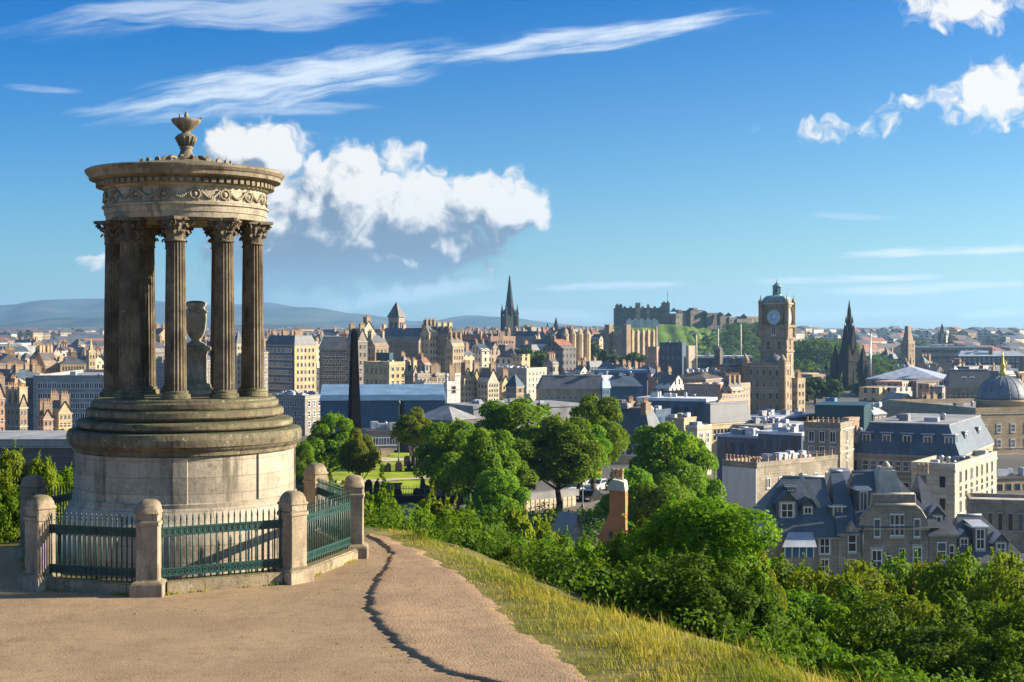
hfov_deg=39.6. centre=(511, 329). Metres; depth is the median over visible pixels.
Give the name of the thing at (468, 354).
tenement
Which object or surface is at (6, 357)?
tenement
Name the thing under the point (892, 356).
tenement
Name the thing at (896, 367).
tree
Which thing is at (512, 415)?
tree
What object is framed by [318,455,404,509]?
bush
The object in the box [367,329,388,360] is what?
tenement
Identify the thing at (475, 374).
house
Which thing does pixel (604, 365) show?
tenement
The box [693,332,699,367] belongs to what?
mast
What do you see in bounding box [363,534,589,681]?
dirt path
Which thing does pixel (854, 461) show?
window
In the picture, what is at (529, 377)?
office
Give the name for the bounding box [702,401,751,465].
terrace
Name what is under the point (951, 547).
window
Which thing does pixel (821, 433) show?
window
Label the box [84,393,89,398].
window
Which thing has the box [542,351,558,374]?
tenement
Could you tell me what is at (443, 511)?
bush
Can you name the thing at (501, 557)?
bush
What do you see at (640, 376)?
station roof
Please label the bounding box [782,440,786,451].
window
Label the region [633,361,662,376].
tenement
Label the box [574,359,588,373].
tenement
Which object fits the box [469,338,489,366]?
tenement
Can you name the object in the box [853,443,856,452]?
window
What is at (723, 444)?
window
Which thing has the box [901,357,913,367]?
tenement
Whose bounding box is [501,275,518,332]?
church
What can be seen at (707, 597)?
bush
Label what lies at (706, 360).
mall
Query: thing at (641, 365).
tenement
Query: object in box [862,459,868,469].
window
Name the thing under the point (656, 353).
mast
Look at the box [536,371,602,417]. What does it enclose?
station shed
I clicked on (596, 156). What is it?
sky
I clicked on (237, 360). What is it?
tower house
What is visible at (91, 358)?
church
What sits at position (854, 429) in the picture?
window
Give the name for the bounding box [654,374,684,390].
tenement
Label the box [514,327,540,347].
tenement
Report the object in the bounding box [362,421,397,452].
depot
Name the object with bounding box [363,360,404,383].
tenement
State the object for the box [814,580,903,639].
bush
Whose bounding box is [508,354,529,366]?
tenement
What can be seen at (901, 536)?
window
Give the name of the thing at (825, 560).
window
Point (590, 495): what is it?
parked car
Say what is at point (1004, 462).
ground
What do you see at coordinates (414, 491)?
gravestone
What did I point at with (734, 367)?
warehouse
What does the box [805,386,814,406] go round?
tree
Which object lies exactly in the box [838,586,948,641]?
bush
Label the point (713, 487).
tree
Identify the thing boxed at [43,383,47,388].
window
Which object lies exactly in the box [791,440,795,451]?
window
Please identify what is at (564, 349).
tenement
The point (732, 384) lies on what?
tenement
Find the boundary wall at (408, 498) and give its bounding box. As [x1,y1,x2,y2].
[364,486,462,503]
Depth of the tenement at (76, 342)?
1012.10 m
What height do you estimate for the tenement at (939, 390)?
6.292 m
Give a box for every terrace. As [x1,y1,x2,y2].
[605,396,659,464]
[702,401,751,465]
[910,450,997,521]
[919,391,937,398]
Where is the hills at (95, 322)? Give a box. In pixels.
[0,317,381,328]
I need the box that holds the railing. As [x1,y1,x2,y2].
[14,463,368,597]
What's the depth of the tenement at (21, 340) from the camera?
1051.48 m
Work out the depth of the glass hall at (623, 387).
426.16 m
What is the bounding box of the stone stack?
[803,417,854,470]
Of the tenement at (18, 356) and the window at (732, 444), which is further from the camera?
the tenement at (18, 356)
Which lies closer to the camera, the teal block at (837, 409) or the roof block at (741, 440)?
the roof block at (741, 440)
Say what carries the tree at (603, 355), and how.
on the ground at (1004, 462)
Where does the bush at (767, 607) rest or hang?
on the ground at (1004, 462)
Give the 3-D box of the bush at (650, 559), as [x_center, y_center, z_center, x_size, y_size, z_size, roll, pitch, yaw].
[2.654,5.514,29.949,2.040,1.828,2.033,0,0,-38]
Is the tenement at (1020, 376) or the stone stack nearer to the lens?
the stone stack
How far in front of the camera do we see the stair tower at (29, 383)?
401.19 m
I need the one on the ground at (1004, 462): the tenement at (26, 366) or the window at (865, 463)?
the tenement at (26, 366)
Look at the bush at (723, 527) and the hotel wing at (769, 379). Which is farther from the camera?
the hotel wing at (769, 379)
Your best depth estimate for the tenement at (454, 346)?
572.22 m
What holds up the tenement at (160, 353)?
on the ground at (1004, 462)
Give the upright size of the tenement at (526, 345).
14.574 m
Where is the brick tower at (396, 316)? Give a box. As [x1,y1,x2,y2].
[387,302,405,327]
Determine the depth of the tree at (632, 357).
725.97 m
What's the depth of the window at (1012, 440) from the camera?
332.32 m
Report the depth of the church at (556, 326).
1048.80 m
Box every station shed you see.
[319,384,445,449]
[417,406,478,446]
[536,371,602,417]
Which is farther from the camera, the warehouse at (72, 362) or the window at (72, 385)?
the warehouse at (72, 362)
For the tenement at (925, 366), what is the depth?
660.37 m
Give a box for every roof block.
[715,426,759,479]
[733,416,804,429]
[751,408,814,420]
[756,423,803,455]
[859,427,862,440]
[871,402,887,420]
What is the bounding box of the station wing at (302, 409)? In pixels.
[270,389,319,435]
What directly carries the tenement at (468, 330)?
on the ground at (1004, 462)
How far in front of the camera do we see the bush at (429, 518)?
53.32 m
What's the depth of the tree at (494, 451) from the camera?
131.18 m
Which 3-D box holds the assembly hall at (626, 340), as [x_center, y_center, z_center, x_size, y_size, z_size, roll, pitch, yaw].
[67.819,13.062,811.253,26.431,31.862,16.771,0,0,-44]
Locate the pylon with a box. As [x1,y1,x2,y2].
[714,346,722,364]
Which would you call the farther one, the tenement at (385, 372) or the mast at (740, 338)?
the mast at (740, 338)
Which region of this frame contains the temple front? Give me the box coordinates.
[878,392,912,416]
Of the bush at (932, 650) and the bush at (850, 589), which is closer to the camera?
the bush at (932, 650)
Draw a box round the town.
[0,325,1023,367]
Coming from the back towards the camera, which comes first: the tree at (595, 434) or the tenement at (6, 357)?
the tenement at (6, 357)
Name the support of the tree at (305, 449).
on the ground at (1004, 462)
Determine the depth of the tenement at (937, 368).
649.86 m
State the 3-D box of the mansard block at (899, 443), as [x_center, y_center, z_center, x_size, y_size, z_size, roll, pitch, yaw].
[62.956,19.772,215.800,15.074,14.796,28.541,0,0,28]
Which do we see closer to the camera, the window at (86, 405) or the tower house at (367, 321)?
the window at (86, 405)
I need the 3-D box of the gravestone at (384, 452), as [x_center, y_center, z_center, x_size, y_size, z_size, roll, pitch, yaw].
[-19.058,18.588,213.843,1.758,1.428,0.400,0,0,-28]
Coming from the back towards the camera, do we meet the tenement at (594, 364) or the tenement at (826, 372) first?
the tenement at (594, 364)
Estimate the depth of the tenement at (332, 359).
500.83 m
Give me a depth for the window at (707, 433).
282.80 m
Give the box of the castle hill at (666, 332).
[598,324,795,369]
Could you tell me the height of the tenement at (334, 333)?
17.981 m
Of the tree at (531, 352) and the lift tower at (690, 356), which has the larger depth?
the tree at (531, 352)
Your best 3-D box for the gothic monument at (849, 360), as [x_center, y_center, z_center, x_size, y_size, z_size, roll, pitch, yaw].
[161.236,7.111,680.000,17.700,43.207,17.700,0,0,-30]
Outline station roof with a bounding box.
[590,367,647,395]
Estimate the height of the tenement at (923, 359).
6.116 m
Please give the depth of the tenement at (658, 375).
549.42 m
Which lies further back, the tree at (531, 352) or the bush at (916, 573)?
the tree at (531, 352)
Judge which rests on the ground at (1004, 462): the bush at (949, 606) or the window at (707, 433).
the bush at (949, 606)
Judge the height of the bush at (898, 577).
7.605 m
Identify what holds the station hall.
on the ground at (1004, 462)
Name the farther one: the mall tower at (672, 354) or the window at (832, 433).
the mall tower at (672, 354)
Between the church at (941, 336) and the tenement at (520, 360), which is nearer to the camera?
the tenement at (520, 360)
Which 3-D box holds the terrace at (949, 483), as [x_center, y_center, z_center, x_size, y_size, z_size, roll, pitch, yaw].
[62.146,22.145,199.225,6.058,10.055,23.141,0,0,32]
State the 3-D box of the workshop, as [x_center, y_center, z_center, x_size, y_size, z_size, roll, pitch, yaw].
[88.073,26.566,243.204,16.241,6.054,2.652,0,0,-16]
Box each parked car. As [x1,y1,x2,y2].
[567,478,590,486]
[576,489,602,501]
[584,478,607,491]
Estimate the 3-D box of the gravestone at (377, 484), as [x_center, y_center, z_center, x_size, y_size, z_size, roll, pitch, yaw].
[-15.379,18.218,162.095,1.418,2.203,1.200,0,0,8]
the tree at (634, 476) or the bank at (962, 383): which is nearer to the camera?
the tree at (634, 476)
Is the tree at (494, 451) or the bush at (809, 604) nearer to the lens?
the bush at (809, 604)
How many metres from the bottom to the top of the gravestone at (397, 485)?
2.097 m
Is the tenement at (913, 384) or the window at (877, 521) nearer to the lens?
the window at (877, 521)
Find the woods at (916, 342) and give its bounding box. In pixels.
[202,329,976,345]
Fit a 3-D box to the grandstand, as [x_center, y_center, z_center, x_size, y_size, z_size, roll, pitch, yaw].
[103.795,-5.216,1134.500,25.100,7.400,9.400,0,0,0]
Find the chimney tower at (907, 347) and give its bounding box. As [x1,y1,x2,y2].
[901,326,914,368]
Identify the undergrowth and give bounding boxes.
[11,496,1013,681]
[477,502,607,552]
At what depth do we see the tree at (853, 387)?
618.07 m
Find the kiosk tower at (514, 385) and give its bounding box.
[505,374,524,398]
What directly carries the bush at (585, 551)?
on the ground at (1004, 462)
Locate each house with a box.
[37,398,53,429]
[49,390,72,429]
[235,331,240,391]
[346,321,367,383]
[363,315,376,337]
[445,363,460,402]
[460,359,472,401]
[471,361,479,400]
[476,361,499,401]
[499,367,508,399]
[553,511,584,546]
[722,449,837,511]
[741,473,839,579]
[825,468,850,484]
[827,470,861,577]
[846,461,942,573]
[910,463,959,570]
[952,514,1023,575]
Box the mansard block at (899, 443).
[856,413,994,490]
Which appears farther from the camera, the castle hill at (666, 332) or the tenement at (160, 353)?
the castle hill at (666, 332)
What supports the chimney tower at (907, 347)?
on the ground at (1004, 462)
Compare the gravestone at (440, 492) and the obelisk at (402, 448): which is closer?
the gravestone at (440, 492)
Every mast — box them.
[653,324,659,391]
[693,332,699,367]
[715,326,720,346]
[738,322,743,354]
[868,332,873,376]
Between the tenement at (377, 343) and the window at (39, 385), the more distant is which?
the tenement at (377, 343)
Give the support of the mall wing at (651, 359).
on the ground at (1004, 462)
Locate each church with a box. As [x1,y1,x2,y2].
[86,339,95,368]
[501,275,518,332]
[550,318,561,330]
[938,324,945,343]
[948,330,952,341]
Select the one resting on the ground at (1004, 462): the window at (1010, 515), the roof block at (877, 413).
the roof block at (877, 413)
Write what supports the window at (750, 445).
in the roof block at (741, 440)
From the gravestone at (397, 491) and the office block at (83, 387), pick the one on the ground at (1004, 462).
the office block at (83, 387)
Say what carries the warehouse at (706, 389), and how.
on the ground at (1004, 462)
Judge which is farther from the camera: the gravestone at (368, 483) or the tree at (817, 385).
the tree at (817, 385)
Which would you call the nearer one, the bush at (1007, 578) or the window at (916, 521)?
the bush at (1007, 578)
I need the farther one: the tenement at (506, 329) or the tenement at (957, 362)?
the tenement at (506, 329)
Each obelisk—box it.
[348,329,360,429]
[394,401,408,452]
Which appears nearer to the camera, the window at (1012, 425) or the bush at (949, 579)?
the bush at (949, 579)
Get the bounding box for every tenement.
[0,346,24,365]
[0,353,20,359]
[0,361,13,384]
[0,373,5,429]
[1,374,18,429]
[4,382,28,429]
[8,342,30,355]
[9,362,37,385]
[12,361,28,369]
[14,336,29,342]
[21,353,29,363]
[29,346,36,363]
[30,336,40,345]
[33,355,66,362]
[35,364,46,374]
[53,341,60,347]
[53,347,61,355]
[57,339,70,344]
[58,343,67,350]
[66,347,77,357]
[68,341,81,348]
[71,339,85,346]
[74,347,84,359]
[81,349,103,368]
[99,347,103,359]
[156,323,164,345]
[156,334,164,392]
[201,335,208,345]
[207,354,209,383]
[264,331,268,340]
[264,339,268,390]
[313,331,323,341]
[315,336,320,362]
[319,331,346,393]
[323,326,336,335]
[330,331,340,335]
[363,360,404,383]
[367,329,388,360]
[397,351,406,360]
[404,357,417,383]
[414,363,444,388]
[417,351,430,372]
[420,318,438,363]
[436,320,452,372]
[444,330,464,372]
[463,341,474,371]
[466,328,472,333]
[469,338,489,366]
[472,327,482,333]
[483,330,494,335]
[484,342,500,365]
[487,331,515,347]
[497,348,518,365]
[499,344,512,353]
[504,327,509,335]
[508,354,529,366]
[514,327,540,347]
[518,339,539,351]
[524,324,540,331]
[533,334,558,374]
[540,326,550,338]
[542,334,576,369]
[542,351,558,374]
[550,330,556,338]
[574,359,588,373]
[582,326,599,334]
[583,356,601,369]
[592,334,602,348]
[597,362,613,368]
[607,359,627,368]
[615,360,633,368]
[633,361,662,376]
[633,362,646,368]
[639,351,647,365]
[649,365,671,379]
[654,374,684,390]
[720,372,743,393]
[801,373,824,384]
[814,370,828,377]
[859,385,887,401]
[865,385,911,396]
[875,380,912,386]
[881,346,894,355]
[887,354,897,358]
[900,379,938,398]
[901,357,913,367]
[902,378,941,384]
[915,353,932,362]
[918,382,936,398]
[923,362,936,368]
[926,365,945,372]
[929,385,944,398]
[951,358,961,366]
[956,361,978,368]
[973,362,999,368]
[978,365,990,368]
[988,365,1015,376]
[1017,372,1023,383]
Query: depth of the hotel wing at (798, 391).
501.05 m
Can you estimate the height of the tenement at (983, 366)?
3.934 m
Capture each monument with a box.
[60,112,301,578]
[825,301,875,390]
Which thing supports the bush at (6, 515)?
on the ground at (1004, 462)
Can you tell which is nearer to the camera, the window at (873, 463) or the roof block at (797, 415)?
the window at (873, 463)
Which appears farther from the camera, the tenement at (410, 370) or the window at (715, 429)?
the tenement at (410, 370)
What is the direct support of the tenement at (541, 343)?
on the ground at (1004, 462)
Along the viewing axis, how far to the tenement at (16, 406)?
301.15 m
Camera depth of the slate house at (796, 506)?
148.99 m
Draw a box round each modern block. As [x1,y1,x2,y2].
[636,391,716,421]
[651,405,670,423]
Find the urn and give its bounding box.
[186,301,212,396]
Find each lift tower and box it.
[686,346,694,368]
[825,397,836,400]
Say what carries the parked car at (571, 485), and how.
on the street
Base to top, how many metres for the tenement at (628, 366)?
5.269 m
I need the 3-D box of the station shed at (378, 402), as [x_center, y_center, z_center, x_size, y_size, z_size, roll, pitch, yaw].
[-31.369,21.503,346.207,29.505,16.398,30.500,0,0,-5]
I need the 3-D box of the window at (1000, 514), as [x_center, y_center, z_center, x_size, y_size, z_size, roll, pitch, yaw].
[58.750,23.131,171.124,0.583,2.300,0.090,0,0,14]
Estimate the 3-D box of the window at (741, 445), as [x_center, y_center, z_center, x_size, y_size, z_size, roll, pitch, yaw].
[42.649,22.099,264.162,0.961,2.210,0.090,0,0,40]
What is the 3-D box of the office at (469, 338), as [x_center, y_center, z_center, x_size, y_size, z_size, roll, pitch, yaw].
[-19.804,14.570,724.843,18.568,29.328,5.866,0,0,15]
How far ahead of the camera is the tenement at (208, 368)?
462.23 m
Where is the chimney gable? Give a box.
[599,469,627,546]
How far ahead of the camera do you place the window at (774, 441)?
253.38 m
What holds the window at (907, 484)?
in the mansard block at (899, 443)
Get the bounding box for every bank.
[555,325,590,374]
[944,369,989,398]
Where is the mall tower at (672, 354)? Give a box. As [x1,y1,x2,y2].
[659,341,686,395]
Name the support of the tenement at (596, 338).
on the ground at (1004, 462)
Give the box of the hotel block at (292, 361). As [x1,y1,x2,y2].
[266,329,316,393]
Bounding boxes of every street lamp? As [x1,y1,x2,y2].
[397,399,400,461]
[581,484,583,510]
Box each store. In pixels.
[0,342,30,349]
[22,345,36,354]
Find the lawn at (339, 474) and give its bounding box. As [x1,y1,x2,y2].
[326,453,467,501]
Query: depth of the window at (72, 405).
400.76 m
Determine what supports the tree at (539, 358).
on the ground at (1004, 462)
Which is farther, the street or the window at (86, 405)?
the window at (86, 405)
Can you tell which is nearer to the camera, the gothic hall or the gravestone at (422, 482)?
the gravestone at (422, 482)
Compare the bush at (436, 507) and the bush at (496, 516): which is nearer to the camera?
the bush at (496, 516)
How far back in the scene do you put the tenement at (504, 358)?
638.73 m
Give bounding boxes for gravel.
[4,539,632,681]
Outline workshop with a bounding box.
[997,467,1023,490]
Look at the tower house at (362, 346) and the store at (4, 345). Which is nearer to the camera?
the tower house at (362, 346)
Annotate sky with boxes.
[0,0,1023,329]
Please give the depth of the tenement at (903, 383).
527.47 m
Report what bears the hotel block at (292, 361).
on the ground at (1004, 462)
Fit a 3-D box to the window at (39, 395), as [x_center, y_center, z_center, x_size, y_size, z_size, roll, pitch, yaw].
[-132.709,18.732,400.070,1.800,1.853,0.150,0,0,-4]
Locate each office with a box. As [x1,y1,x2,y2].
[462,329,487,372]
[479,365,546,400]
[915,344,990,374]
[954,346,1023,374]
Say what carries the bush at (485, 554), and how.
on the ground at (1004, 462)
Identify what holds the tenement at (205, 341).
on the ground at (1004, 462)
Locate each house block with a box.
[666,412,696,433]
[685,421,711,474]
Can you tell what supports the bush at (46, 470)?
on the ground at (1004, 462)
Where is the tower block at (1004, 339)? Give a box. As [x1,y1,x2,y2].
[1000,337,1009,342]
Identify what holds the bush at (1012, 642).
on the ground at (1004, 462)
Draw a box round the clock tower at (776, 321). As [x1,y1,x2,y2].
[758,280,795,410]
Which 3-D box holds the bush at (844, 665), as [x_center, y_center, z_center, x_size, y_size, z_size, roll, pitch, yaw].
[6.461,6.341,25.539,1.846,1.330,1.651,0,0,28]
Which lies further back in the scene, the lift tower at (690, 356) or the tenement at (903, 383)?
the lift tower at (690, 356)
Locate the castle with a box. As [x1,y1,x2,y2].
[614,292,757,330]
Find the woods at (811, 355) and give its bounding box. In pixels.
[655,321,900,382]
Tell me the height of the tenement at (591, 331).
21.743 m
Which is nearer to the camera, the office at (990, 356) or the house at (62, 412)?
the house at (62, 412)
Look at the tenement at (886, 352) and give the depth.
1041.26 m
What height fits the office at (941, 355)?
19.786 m
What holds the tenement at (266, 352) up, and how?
on the ground at (1004, 462)
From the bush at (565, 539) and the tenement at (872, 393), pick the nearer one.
the bush at (565, 539)
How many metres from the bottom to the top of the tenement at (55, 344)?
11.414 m
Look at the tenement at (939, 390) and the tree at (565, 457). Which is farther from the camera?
the tenement at (939, 390)
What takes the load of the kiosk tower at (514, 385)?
on the ground at (1004, 462)
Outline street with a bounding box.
[600,465,628,494]
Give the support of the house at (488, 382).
on the ground at (1004, 462)
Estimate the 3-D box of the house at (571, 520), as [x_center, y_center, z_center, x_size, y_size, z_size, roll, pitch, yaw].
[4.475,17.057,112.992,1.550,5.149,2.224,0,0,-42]
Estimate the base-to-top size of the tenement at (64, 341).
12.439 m
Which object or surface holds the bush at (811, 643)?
on the ground at (1004, 462)
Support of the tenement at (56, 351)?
on the ground at (1004, 462)
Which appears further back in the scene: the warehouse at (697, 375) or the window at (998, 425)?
the warehouse at (697, 375)
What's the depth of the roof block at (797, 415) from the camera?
340.26 m
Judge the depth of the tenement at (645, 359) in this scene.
693.35 m
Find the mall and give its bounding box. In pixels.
[647,353,752,373]
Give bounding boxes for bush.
[0,438,26,512]
[0,479,19,541]
[0,491,19,542]
[13,449,67,523]
[48,456,72,492]
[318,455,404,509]
[364,462,406,526]
[375,492,435,535]
[398,480,459,543]
[412,527,441,539]
[432,494,494,552]
[455,497,507,553]
[480,532,530,560]
[485,543,536,570]
[500,492,559,550]
[529,547,585,586]
[534,525,579,570]
[567,530,610,589]
[577,554,628,602]
[583,549,665,620]
[600,515,683,580]
[602,527,625,548]
[617,488,782,634]
[625,543,761,643]
[711,532,789,638]
[715,540,784,651]
[761,615,827,659]
[768,551,830,590]
[776,583,855,634]
[781,637,862,677]
[782,562,885,604]
[789,602,871,654]
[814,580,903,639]
[817,643,930,681]
[831,557,903,603]
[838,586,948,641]
[842,587,920,672]
[871,549,919,593]
[875,616,1012,681]
[902,550,980,623]
[911,544,995,618]
[915,584,1002,654]
[937,623,1023,681]
[945,545,1023,622]
[955,587,1023,650]
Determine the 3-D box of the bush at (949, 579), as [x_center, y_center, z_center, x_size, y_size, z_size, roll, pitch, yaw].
[14.942,10.850,45.973,3.230,7.876,3.398,0,0,-44]
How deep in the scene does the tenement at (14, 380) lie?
324.70 m
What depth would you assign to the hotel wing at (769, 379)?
490.77 m
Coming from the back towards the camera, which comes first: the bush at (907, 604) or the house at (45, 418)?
the house at (45, 418)
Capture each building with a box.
[521,488,578,510]
[888,350,1023,454]
[966,493,1023,551]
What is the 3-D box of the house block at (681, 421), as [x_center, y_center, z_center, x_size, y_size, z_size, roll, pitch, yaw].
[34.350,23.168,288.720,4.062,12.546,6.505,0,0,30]
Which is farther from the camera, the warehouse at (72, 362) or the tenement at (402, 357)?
the tenement at (402, 357)
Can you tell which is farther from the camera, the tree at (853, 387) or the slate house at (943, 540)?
the tree at (853, 387)
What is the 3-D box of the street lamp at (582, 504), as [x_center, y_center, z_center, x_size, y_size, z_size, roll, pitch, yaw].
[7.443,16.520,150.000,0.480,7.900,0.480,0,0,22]
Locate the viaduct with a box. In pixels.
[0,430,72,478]
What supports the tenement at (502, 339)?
on the ground at (1004, 462)
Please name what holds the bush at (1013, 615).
on the ground at (1004, 462)
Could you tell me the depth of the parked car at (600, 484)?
170.90 m
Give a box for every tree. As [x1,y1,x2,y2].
[296,439,316,484]
[305,411,353,481]
[336,426,380,479]
[390,406,433,467]
[411,417,475,511]
[443,426,520,513]
[472,467,531,529]
[474,396,551,481]
[509,437,547,491]
[515,348,534,366]
[522,412,603,513]
[530,350,547,374]
[563,424,612,492]
[569,391,630,488]
[591,342,602,360]
[593,464,655,540]
[597,349,615,362]
[610,354,625,363]
[624,352,645,366]
[627,420,715,499]
[628,478,692,536]
[676,434,726,513]
[805,376,827,403]
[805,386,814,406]
[822,379,844,399]
[847,382,865,395]
[885,366,899,370]
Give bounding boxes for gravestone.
[365,479,372,494]
[370,480,379,494]
[379,448,390,456]
[383,482,401,494]
[386,463,390,471]
[394,489,401,494]
[395,461,401,470]
[404,456,410,465]
[404,459,412,471]
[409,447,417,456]
[413,489,419,494]
[419,478,425,494]
[428,481,446,494]
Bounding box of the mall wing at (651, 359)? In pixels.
[648,346,659,395]
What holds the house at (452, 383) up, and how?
on the ground at (1004, 462)
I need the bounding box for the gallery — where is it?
[865,364,945,397]
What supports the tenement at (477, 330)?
on the ground at (1004, 462)
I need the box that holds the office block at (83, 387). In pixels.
[33,369,103,429]
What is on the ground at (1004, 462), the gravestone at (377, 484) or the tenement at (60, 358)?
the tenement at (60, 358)
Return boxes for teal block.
[376,353,392,360]
[813,401,872,429]
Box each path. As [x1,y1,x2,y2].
[0,534,483,681]
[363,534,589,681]
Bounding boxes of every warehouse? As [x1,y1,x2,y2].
[58,350,86,371]
[669,367,723,395]
[683,382,750,410]
[712,356,741,381]
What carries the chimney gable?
on the ground at (1004, 462)
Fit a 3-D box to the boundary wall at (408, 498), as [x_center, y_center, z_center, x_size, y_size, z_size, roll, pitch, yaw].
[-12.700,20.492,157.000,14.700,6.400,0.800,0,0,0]
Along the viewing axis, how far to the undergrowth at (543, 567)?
29.82 m
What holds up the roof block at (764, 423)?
on the ground at (1004, 462)
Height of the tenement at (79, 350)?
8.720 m
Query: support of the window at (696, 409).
in the modern block at (693, 405)
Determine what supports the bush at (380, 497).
on the ground at (1004, 462)
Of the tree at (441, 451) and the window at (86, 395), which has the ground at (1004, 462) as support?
the tree at (441, 451)
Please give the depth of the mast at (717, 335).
639.79 m
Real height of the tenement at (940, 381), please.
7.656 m
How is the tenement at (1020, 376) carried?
on the ground at (1004, 462)
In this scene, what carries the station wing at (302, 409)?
on the ground at (1004, 462)
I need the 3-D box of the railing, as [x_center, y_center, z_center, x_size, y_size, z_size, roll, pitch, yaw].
[-7.245,4.263,32.000,7.992,1.915,9.284,0,0,0]
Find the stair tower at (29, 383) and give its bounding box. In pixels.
[25,378,32,429]
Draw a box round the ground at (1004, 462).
[0,368,1023,681]
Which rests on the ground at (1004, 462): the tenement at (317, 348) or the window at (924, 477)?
the tenement at (317, 348)
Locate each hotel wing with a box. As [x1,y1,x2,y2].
[742,352,790,413]
[791,369,805,411]
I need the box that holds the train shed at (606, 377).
[598,371,612,379]
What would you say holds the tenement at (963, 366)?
on the ground at (1004, 462)
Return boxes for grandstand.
[626,318,657,327]
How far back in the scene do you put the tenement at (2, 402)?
315.90 m
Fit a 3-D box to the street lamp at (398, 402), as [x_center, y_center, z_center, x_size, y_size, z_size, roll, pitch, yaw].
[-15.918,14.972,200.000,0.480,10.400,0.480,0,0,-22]
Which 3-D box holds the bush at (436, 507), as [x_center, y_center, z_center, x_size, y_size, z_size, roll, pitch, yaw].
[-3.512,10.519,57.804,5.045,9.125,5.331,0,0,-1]
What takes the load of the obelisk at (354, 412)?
on the ground at (1004, 462)
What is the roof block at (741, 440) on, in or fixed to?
on the ground at (1004, 462)
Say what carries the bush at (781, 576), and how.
on the ground at (1004, 462)
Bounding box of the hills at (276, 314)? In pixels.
[0,299,574,328]
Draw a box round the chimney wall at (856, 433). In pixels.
[842,416,859,469]
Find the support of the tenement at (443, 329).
on the ground at (1004, 462)
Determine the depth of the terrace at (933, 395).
422.50 m
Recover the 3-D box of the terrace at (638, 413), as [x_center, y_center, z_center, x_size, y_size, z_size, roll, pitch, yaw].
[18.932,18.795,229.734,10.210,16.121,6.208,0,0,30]
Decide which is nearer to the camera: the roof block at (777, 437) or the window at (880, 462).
the window at (880, 462)
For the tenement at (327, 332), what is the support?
on the ground at (1004, 462)
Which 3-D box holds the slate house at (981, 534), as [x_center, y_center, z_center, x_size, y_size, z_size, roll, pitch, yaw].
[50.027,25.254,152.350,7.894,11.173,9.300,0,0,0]
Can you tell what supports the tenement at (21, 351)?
on the ground at (1004, 462)
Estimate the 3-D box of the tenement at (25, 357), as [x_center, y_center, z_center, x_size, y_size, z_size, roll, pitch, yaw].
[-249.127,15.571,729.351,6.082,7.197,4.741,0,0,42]
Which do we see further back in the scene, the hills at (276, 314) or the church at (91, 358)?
the hills at (276, 314)
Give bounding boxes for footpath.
[337,477,427,482]
[380,458,403,460]
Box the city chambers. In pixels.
[382,323,422,360]
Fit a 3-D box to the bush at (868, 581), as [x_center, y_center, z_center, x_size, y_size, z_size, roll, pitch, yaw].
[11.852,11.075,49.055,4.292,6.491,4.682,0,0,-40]
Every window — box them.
[37,383,42,388]
[37,393,42,399]
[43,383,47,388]
[43,393,47,399]
[56,383,61,388]
[70,383,75,388]
[70,393,75,398]
[70,403,75,408]
[84,383,89,388]
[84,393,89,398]
[84,403,89,408]
[94,383,98,388]
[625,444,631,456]
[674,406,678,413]
[684,406,688,413]
[694,407,698,415]
[706,432,709,444]
[713,428,716,440]
[721,441,725,453]
[730,442,734,453]
[739,443,743,454]
[748,443,752,454]
[762,439,766,450]
[766,478,770,488]
[771,323,775,335]
[772,439,776,450]
[777,341,780,349]
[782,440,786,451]
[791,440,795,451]
[808,431,814,442]
[818,431,825,442]
[818,539,830,555]
[819,446,824,453]
[819,557,829,575]
[829,431,835,443]
[847,535,857,553]
[853,425,856,435]
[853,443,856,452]
[853,460,856,469]
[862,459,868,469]
[870,460,876,469]
[870,547,883,569]
[873,518,880,538]
[878,460,884,465]
[889,514,894,538]
[894,461,900,471]
[894,514,899,538]
[899,514,904,538]
[899,548,904,557]
[902,461,909,472]
[903,482,909,489]
[912,544,922,566]
[913,518,920,538]
[920,474,926,485]
[937,542,946,562]
[939,475,945,487]
[939,498,945,510]
[949,545,953,560]
[988,512,992,525]
[996,423,1001,432]
[996,439,1001,448]
[998,484,1002,490]
[998,512,1002,531]
[1008,513,1012,531]
[1010,423,1015,432]
[1010,438,1015,447]
[1018,513,1022,531]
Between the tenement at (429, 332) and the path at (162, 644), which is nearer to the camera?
the path at (162, 644)
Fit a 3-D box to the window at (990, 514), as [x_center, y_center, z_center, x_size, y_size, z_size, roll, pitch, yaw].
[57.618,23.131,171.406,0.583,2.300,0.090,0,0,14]
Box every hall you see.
[34,343,59,373]
[445,398,578,427]
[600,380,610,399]
[604,325,654,355]
[608,371,641,400]
[988,366,1017,377]
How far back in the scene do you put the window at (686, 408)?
336.90 m
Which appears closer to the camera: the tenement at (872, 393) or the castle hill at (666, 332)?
the tenement at (872, 393)

